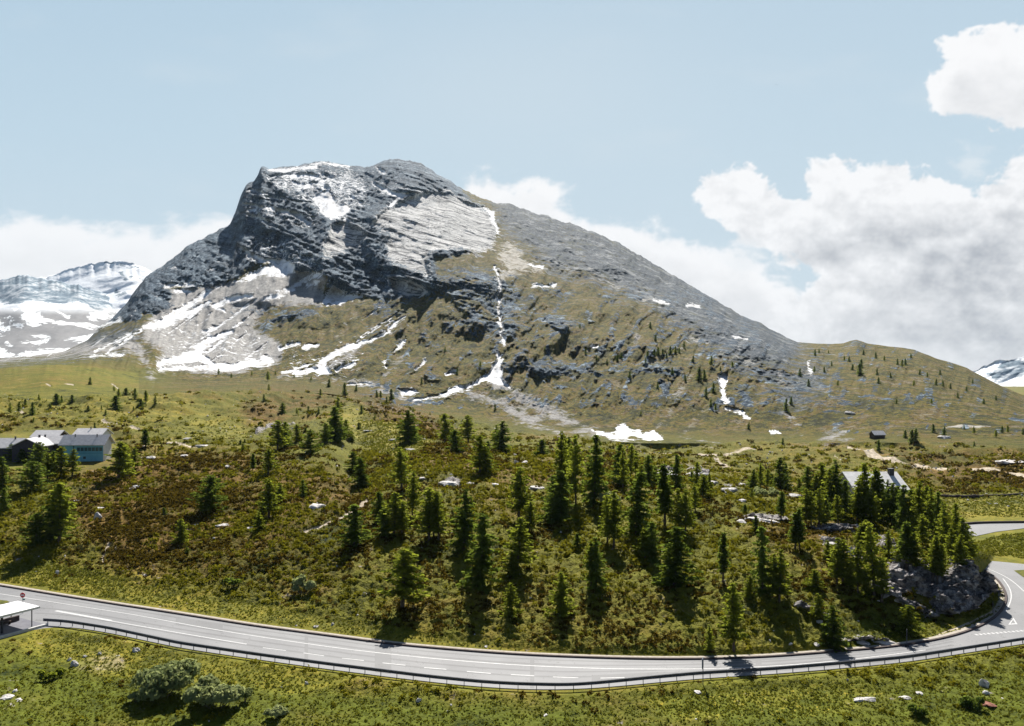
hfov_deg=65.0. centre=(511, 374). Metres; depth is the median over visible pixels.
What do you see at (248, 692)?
bush
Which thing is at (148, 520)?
heather
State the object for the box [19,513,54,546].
conifer
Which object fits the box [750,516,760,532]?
conifer
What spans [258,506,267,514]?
conifer
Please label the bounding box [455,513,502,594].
conifer
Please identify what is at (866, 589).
conifer
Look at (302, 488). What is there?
conifer
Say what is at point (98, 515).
boulder
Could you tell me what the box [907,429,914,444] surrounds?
conifer
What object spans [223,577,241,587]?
bush
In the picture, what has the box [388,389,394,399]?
conifer
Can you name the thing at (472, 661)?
road markings
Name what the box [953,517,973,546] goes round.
conifer
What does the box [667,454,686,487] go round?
conifer
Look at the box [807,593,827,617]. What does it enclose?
conifer
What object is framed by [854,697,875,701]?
boulder
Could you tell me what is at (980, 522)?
kerb
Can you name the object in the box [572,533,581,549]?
conifer
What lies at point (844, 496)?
conifer
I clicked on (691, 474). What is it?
conifer
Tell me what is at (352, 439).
conifer
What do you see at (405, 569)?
conifer
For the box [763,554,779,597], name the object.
conifer
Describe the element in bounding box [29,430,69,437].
house
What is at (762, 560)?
conifer
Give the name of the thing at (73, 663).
boulder
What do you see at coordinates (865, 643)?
boulder
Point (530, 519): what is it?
conifer
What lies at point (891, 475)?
house
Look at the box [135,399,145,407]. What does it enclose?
conifer
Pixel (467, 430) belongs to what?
conifer
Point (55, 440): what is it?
house
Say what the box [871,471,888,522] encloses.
conifer
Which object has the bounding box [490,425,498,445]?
conifer
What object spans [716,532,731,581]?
conifer
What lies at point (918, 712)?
bush
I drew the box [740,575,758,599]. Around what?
conifer
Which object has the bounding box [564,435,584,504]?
conifer
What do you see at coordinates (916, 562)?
conifer
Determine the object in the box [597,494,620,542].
conifer
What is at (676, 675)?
guard rail
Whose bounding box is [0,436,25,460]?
house
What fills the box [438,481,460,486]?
boulder
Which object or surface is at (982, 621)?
verge
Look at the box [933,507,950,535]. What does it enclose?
conifer
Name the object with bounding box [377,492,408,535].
conifer
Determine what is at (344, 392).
conifer
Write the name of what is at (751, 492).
conifer
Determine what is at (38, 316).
mountain
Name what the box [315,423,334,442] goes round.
conifer
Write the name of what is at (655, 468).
conifer
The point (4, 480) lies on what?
conifer
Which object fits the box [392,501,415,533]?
conifer
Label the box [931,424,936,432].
conifer
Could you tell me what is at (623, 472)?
conifer
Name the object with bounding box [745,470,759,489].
conifer
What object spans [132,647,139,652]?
boulder
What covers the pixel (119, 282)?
snowfield mountain
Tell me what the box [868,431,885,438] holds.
hut
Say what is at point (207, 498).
conifer
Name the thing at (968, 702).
bush
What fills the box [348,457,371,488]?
conifer
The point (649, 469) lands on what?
conifer
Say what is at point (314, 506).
boulder
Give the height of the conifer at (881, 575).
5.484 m
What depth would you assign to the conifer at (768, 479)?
203.50 m
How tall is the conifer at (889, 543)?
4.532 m
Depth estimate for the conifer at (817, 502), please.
146.00 m
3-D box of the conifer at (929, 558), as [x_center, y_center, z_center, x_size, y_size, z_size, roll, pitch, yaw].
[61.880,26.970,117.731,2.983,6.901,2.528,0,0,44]
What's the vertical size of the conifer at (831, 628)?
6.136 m
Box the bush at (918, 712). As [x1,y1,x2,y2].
[906,703,928,717]
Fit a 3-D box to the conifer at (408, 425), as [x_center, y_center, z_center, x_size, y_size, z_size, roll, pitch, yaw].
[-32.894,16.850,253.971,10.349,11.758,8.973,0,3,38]
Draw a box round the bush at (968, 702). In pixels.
[958,695,984,709]
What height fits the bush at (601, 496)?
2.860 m
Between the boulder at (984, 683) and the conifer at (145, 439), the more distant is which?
the conifer at (145, 439)
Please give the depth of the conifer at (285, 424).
245.76 m
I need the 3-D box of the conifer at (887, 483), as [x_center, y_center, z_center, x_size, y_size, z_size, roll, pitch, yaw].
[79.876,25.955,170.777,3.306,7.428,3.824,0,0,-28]
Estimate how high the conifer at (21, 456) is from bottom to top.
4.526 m
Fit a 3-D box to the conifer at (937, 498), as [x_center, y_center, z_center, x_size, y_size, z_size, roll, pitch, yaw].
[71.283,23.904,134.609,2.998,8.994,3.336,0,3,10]
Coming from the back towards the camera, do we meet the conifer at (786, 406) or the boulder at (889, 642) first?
the conifer at (786, 406)
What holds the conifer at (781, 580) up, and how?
on the ground at (958, 592)
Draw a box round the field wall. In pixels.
[940,492,1023,497]
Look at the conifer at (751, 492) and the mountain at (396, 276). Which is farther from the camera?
the mountain at (396, 276)
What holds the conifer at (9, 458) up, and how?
on the ground at (958, 592)
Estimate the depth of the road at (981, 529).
178.86 m
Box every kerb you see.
[0,569,1006,659]
[966,521,1023,523]
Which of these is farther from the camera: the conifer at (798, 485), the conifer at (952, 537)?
the conifer at (798, 485)
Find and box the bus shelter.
[0,601,47,638]
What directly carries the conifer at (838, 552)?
on the ground at (958, 592)
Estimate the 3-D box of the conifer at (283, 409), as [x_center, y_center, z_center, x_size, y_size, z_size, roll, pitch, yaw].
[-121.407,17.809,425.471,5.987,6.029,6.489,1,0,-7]
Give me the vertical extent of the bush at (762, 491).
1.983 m
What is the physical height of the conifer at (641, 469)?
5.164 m
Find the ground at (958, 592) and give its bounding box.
[0,364,1023,725]
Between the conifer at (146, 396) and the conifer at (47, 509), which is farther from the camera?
the conifer at (146, 396)
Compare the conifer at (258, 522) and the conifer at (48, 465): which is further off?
the conifer at (48, 465)
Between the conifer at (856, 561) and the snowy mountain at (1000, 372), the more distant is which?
the snowy mountain at (1000, 372)
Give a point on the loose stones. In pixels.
(644, 453)
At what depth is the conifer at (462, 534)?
130.78 m
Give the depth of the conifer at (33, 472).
185.07 m
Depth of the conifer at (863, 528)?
132.53 m
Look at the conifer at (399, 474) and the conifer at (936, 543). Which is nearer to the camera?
the conifer at (936, 543)
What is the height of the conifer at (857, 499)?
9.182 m
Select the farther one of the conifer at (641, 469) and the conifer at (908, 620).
the conifer at (641, 469)
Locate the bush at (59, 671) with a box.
[37,667,65,680]
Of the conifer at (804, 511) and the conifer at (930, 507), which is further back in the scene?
the conifer at (804, 511)
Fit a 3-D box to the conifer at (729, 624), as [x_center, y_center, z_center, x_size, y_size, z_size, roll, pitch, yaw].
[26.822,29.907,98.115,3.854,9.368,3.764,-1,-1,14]
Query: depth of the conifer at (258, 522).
148.16 m
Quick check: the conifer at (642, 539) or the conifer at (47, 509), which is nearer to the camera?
the conifer at (642, 539)
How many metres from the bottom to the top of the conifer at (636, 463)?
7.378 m
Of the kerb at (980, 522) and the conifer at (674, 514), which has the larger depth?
the kerb at (980, 522)
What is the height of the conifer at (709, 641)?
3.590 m
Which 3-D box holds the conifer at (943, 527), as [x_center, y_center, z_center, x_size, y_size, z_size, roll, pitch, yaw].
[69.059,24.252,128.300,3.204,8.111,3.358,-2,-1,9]
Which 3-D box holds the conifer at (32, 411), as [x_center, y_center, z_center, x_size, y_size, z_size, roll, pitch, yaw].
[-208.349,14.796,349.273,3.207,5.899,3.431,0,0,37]
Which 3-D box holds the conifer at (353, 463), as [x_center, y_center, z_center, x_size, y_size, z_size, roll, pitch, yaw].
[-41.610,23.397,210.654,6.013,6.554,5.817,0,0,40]
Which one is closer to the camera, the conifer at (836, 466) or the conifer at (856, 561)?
the conifer at (856, 561)
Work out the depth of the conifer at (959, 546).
118.70 m
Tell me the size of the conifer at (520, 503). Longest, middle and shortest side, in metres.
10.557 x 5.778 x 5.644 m
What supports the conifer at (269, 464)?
on the ground at (958, 592)
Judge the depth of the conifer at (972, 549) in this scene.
126.73 m
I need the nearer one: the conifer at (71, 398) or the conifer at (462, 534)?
the conifer at (462, 534)
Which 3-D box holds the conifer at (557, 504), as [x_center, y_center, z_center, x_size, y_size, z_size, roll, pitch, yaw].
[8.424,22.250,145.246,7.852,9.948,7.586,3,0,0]
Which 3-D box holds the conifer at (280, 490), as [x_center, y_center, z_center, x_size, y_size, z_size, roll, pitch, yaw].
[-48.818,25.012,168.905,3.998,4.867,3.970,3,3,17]
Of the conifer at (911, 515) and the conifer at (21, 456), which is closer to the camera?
the conifer at (911, 515)
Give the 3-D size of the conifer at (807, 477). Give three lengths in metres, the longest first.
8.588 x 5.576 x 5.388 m
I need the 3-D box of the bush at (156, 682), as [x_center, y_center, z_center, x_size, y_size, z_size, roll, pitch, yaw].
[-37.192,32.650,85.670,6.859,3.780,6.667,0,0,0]
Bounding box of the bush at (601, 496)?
[597,491,620,501]
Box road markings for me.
[4,568,1023,677]
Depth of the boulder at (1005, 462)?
310.31 m
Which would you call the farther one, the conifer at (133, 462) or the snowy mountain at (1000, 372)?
the snowy mountain at (1000, 372)
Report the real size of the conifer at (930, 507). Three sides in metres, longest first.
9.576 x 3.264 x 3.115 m
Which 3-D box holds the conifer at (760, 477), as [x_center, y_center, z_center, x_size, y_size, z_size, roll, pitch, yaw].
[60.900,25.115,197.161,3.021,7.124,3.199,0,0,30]
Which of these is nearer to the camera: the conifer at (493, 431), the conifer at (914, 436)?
the conifer at (493, 431)
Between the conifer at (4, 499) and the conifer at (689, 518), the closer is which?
the conifer at (689, 518)
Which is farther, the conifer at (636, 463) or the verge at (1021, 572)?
the conifer at (636, 463)
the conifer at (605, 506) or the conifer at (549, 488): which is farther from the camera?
the conifer at (549, 488)
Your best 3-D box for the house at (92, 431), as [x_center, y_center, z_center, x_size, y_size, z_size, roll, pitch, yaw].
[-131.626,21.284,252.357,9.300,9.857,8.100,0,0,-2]
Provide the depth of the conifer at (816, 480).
178.05 m
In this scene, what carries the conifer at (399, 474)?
on the ground at (958, 592)
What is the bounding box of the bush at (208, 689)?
[181,673,245,708]
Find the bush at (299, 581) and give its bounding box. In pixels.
[291,574,315,594]
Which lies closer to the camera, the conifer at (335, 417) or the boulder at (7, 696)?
the boulder at (7, 696)
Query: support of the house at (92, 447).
on the ground at (958, 592)
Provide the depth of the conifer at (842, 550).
114.64 m
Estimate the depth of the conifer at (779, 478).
207.62 m
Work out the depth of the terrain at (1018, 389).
2799.00 m
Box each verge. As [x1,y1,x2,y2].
[0,579,1004,657]
[1014,570,1023,576]
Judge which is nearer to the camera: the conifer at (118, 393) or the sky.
the conifer at (118, 393)
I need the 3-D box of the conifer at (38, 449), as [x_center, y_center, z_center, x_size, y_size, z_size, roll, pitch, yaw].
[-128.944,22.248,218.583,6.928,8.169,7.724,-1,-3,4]
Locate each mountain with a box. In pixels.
[0,159,792,442]
[0,275,116,357]
[38,261,151,312]
[973,356,1023,385]
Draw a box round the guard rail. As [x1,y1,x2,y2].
[43,618,1023,689]
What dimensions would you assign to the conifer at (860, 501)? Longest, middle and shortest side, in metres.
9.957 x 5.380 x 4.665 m
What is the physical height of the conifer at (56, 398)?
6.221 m
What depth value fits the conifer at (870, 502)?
148.38 m
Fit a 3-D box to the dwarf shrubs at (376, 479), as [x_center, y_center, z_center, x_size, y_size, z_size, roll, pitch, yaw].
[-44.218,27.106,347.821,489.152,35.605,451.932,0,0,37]
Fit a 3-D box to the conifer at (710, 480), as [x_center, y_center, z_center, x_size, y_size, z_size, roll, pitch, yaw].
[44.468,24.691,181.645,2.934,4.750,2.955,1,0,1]
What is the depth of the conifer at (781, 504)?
151.67 m
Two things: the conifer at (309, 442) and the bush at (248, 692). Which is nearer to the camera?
the bush at (248, 692)
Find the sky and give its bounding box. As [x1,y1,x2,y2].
[0,0,1023,370]
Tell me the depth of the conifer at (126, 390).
445.42 m
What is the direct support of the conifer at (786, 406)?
on the mountain at (396, 276)
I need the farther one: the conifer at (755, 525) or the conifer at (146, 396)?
the conifer at (146, 396)
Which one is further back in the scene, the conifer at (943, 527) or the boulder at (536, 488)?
the boulder at (536, 488)
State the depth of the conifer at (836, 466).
157.19 m
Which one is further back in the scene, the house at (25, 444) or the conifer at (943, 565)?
the house at (25, 444)
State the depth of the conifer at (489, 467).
185.47 m
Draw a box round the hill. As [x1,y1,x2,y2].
[793,340,1023,447]
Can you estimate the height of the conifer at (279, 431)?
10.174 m
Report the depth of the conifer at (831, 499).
158.01 m
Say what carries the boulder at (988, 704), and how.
on the ground at (958, 592)
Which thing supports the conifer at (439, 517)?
on the ground at (958, 592)
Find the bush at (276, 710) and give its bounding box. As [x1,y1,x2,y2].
[263,704,289,717]
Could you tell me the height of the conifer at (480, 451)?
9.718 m
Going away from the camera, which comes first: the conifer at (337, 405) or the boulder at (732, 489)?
the boulder at (732, 489)
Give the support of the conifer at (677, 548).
on the ground at (958, 592)
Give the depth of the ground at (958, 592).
114.34 m
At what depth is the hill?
589.60 m
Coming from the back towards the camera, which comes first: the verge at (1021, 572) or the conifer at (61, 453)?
the conifer at (61, 453)
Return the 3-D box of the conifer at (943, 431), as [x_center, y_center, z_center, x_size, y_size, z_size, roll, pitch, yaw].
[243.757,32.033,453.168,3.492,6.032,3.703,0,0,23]
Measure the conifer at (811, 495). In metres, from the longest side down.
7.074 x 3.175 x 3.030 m
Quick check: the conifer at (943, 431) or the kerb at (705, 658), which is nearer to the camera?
the kerb at (705, 658)
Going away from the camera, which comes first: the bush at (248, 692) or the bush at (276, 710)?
the bush at (276, 710)
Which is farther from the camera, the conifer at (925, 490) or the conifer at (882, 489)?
the conifer at (882, 489)
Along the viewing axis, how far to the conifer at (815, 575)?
113.24 m
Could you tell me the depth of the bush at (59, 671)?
90.14 m
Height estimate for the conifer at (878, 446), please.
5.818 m
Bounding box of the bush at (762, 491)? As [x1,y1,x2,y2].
[754,486,780,495]
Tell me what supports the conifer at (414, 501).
on the ground at (958, 592)
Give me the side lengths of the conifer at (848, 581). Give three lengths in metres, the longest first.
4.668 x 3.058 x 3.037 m
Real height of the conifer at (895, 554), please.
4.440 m
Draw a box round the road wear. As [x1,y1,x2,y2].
[34,595,953,687]
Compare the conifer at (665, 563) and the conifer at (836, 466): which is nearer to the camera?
the conifer at (665, 563)
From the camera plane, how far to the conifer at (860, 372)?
727.46 m
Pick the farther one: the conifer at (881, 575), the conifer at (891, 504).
the conifer at (891, 504)
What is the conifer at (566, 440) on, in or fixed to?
on the ground at (958, 592)
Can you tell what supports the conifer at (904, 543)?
on the ground at (958, 592)
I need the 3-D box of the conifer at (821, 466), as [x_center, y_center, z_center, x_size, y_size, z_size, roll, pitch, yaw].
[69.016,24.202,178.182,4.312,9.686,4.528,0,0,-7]
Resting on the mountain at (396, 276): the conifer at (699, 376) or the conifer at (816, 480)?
the conifer at (699, 376)
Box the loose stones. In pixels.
[2,395,1022,721]
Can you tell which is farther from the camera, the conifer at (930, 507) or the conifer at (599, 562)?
the conifer at (930, 507)
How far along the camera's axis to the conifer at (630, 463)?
187.52 m
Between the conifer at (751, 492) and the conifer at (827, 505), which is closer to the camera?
the conifer at (827, 505)
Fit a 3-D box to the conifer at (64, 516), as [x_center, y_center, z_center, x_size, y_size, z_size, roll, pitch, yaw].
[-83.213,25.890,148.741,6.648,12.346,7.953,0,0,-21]
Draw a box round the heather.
[0,390,1023,725]
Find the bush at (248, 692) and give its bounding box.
[243,687,252,702]
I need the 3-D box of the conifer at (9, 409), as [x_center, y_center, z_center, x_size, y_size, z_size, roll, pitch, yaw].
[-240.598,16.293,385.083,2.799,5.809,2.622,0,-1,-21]
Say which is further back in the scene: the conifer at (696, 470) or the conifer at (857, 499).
the conifer at (696, 470)
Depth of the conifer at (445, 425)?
271.02 m
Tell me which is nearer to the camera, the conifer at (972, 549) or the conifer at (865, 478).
the conifer at (972, 549)
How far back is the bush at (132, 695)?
84.39 m
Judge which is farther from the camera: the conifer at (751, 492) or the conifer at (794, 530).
the conifer at (751, 492)
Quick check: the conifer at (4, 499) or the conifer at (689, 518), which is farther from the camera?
the conifer at (4, 499)
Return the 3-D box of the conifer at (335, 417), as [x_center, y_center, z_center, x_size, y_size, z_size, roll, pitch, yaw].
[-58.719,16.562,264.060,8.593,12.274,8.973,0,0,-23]
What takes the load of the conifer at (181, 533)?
on the ground at (958, 592)
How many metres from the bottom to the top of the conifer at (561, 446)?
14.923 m
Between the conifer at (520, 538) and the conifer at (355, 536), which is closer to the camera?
the conifer at (520, 538)
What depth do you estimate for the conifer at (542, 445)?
267.53 m
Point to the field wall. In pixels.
(965, 496)
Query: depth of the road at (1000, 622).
99.45 m
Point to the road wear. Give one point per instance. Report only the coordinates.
(381, 660)
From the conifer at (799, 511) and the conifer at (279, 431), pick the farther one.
the conifer at (279, 431)
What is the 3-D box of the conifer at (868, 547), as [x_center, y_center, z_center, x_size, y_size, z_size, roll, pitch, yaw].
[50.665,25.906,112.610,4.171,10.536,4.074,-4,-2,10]
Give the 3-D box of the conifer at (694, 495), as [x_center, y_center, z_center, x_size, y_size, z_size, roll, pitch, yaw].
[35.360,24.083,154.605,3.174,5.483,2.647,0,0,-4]
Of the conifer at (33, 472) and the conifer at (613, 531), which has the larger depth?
the conifer at (33, 472)
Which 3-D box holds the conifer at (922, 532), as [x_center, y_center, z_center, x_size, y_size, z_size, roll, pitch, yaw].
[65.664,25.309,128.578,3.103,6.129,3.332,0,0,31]
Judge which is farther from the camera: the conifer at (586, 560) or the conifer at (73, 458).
the conifer at (73, 458)
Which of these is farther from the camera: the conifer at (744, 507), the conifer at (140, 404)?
the conifer at (140, 404)
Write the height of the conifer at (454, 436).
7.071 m
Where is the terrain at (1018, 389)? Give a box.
[1003,386,1023,394]
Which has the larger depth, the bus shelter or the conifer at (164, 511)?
the conifer at (164, 511)
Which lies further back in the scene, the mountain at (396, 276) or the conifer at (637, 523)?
the mountain at (396, 276)
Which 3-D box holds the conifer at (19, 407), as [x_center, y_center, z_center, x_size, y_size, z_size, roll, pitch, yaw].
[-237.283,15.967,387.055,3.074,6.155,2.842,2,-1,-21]
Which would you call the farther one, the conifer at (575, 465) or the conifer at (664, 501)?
the conifer at (575, 465)
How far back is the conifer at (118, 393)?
426.98 m
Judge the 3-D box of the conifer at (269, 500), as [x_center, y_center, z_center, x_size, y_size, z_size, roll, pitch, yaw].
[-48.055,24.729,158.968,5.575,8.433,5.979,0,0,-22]
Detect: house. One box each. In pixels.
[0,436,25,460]
[9,435,54,461]
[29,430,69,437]
[31,434,62,455]
[58,434,115,461]
[72,427,113,434]
[837,468,909,497]
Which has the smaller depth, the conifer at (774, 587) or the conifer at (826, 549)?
the conifer at (774, 587)
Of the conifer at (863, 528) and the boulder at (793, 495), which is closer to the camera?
the conifer at (863, 528)
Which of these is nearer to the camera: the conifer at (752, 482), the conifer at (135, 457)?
the conifer at (752, 482)
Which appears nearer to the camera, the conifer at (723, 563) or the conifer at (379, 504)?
the conifer at (723, 563)
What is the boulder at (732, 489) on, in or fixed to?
on the ground at (958, 592)
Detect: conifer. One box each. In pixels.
[0,456,12,490]
[0,488,10,512]
[2,444,13,460]
[7,403,12,411]
[7,461,53,489]
[14,449,29,462]
[16,401,21,411]
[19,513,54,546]
[22,442,51,465]
[28,402,35,414]
[31,493,75,542]
[40,452,58,480]
[40,482,81,542]
[50,451,58,465]
[51,393,61,403]
[51,447,71,477]
[62,449,84,475]
[68,395,75,402]
[101,441,136,478]
[107,395,123,410]
[112,445,135,477]
[115,389,120,397]
[122,388,129,395]
[130,447,143,467]
[132,388,138,398]
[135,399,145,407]
[140,429,150,448]
[143,390,147,400]
[161,507,166,515]
[170,519,192,543]
[185,475,228,510]
[249,453,255,471]
[249,512,266,532]
[254,478,283,517]
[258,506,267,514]
[259,449,279,474]
[266,420,290,449]
[273,482,286,502]
[275,422,294,448]
[278,403,287,413]
[292,424,303,441]
[298,429,322,454]
[298,480,307,496]
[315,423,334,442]
[326,407,346,442]
[334,397,342,409]
[336,504,374,547]
[339,420,351,438]
[342,383,347,395]
[342,419,352,439]
[342,452,364,474]
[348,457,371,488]
[349,431,355,441]
[366,492,388,522]
[372,508,398,537]
[376,547,430,608]
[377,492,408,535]
[387,446,412,488]
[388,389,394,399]
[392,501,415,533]
[393,409,422,444]
[405,470,422,514]
[411,487,439,540]
[424,491,450,539]
[436,413,452,441]
[444,429,466,451]
[445,489,478,553]
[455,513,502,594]
[457,415,477,441]
[467,435,492,472]
[473,446,498,474]
[489,421,516,453]
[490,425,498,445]
[497,582,524,621]
[498,551,523,578]
[501,517,538,566]
[505,467,535,517]
[520,501,542,530]
[533,439,550,455]
[538,470,578,523]
[541,476,556,509]
[542,571,578,617]
[552,431,571,487]
[563,435,571,469]
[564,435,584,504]
[566,437,572,463]
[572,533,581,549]
[580,435,608,505]
[580,537,608,592]
[582,539,599,585]
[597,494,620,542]
[601,490,628,547]
[606,444,630,485]
[616,448,630,487]
[619,472,659,537]
[624,444,637,476]
[628,451,641,474]
[633,528,651,557]
[636,464,644,471]
[639,521,664,564]
[642,455,657,484]
[651,465,660,481]
[651,526,704,590]
[654,464,674,527]
[658,548,673,576]
[666,488,686,525]
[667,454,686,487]
[677,489,697,531]
[687,471,693,481]
[689,462,702,486]
[689,486,702,510]
[694,474,713,496]
[695,368,702,380]
[702,624,715,650]
[705,474,715,490]
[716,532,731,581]
[716,582,747,652]
[740,504,748,513]
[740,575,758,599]
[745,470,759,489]
[747,526,776,595]
[749,488,755,497]
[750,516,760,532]
[756,463,766,486]
[763,469,772,486]
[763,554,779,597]
[766,549,793,601]
[770,457,791,489]
[774,491,787,518]
[782,463,793,489]
[783,399,788,411]
[785,513,806,548]
[794,479,802,490]
[796,508,806,549]
[798,466,819,499]
[798,488,813,522]
[803,569,827,592]
[804,490,816,525]
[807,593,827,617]
[810,473,824,497]
[810,488,829,527]
[814,462,833,493]
[816,495,832,524]
[819,605,849,652]
[820,468,836,508]
[821,540,832,557]
[822,537,847,583]
[826,459,843,517]
[831,495,846,523]
[832,539,852,580]
[838,479,854,520]
[838,559,857,588]
[842,480,868,523]
[847,542,871,592]
[848,463,881,519]
[850,475,875,520]
[851,523,864,544]
[855,520,876,544]
[855,569,876,598]
[856,363,863,375]
[859,522,888,597]
[860,488,886,522]
[867,467,885,514]
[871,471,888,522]
[871,562,893,601]
[875,440,881,450]
[879,482,902,526]
[880,530,895,556]
[884,480,890,509]
[889,534,901,561]
[890,485,914,531]
[890,604,925,637]
[895,522,920,570]
[900,489,917,530]
[903,532,927,567]
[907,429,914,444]
[910,481,925,530]
[911,428,919,443]
[914,513,932,543]
[915,485,930,526]
[918,487,936,537]
[922,535,943,581]
[925,538,949,584]
[927,491,942,537]
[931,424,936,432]
[932,544,950,582]
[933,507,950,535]
[934,502,952,542]
[941,426,946,435]
[942,528,957,556]
[946,503,966,534]
[948,534,972,566]
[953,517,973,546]
[965,524,979,558]
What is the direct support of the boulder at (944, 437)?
on the hill
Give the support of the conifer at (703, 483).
on the ground at (958, 592)
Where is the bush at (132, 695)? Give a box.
[126,691,142,700]
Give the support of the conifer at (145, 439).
on the ground at (958, 592)
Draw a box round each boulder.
[0,694,14,699]
[70,660,78,666]
[94,512,101,518]
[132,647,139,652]
[308,503,325,510]
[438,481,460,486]
[529,486,544,489]
[721,488,737,491]
[744,517,779,522]
[785,493,800,497]
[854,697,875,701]
[857,641,869,645]
[873,640,895,644]
[937,435,950,438]
[978,679,989,687]
[982,701,996,706]
[995,459,1023,463]
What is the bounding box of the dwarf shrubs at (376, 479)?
[0,389,1023,725]
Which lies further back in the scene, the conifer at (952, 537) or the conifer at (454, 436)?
the conifer at (454, 436)
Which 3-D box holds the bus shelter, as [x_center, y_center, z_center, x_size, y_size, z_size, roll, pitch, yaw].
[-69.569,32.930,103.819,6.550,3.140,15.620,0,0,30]
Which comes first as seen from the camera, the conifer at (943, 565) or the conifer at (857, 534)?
the conifer at (943, 565)
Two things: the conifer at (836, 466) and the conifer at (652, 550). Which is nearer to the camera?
the conifer at (652, 550)
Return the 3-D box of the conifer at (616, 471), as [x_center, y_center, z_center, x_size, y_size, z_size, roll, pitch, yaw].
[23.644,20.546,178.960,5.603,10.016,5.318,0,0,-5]
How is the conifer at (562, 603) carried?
on the ground at (958, 592)
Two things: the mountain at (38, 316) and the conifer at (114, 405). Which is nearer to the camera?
the conifer at (114, 405)
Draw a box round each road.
[0,561,1023,688]
[968,523,1023,535]
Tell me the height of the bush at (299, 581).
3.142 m
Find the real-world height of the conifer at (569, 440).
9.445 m
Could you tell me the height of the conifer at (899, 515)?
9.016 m
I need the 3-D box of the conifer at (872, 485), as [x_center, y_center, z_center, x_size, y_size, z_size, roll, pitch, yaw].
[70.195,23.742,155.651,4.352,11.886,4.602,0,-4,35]
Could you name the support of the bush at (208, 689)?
on the ground at (958, 592)
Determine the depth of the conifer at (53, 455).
213.05 m
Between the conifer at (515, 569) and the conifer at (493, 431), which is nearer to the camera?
the conifer at (515, 569)
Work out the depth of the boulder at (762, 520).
147.50 m
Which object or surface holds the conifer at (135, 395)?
on the ground at (958, 592)
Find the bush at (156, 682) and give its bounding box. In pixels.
[130,658,201,701]
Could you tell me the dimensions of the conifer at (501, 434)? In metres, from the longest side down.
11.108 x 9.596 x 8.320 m
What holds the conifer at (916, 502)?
on the ground at (958, 592)
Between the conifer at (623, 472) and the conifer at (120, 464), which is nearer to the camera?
the conifer at (623, 472)
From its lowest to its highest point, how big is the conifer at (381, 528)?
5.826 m
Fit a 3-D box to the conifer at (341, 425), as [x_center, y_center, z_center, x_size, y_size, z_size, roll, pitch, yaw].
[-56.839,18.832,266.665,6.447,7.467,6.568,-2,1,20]
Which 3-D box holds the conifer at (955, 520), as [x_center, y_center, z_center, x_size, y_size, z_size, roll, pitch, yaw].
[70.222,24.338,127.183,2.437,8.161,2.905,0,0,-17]
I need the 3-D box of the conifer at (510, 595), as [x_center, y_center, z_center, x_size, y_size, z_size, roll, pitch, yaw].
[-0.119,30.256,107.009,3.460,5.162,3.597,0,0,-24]
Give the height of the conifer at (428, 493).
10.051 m
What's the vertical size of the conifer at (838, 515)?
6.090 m
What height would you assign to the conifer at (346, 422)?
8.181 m
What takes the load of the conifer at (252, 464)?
on the ground at (958, 592)
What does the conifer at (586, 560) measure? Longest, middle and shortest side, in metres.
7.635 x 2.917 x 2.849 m
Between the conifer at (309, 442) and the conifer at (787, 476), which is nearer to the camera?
the conifer at (787, 476)
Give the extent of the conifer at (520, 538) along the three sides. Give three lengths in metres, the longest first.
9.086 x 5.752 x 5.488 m
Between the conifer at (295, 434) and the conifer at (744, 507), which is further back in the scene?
the conifer at (295, 434)
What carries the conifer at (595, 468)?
on the ground at (958, 592)

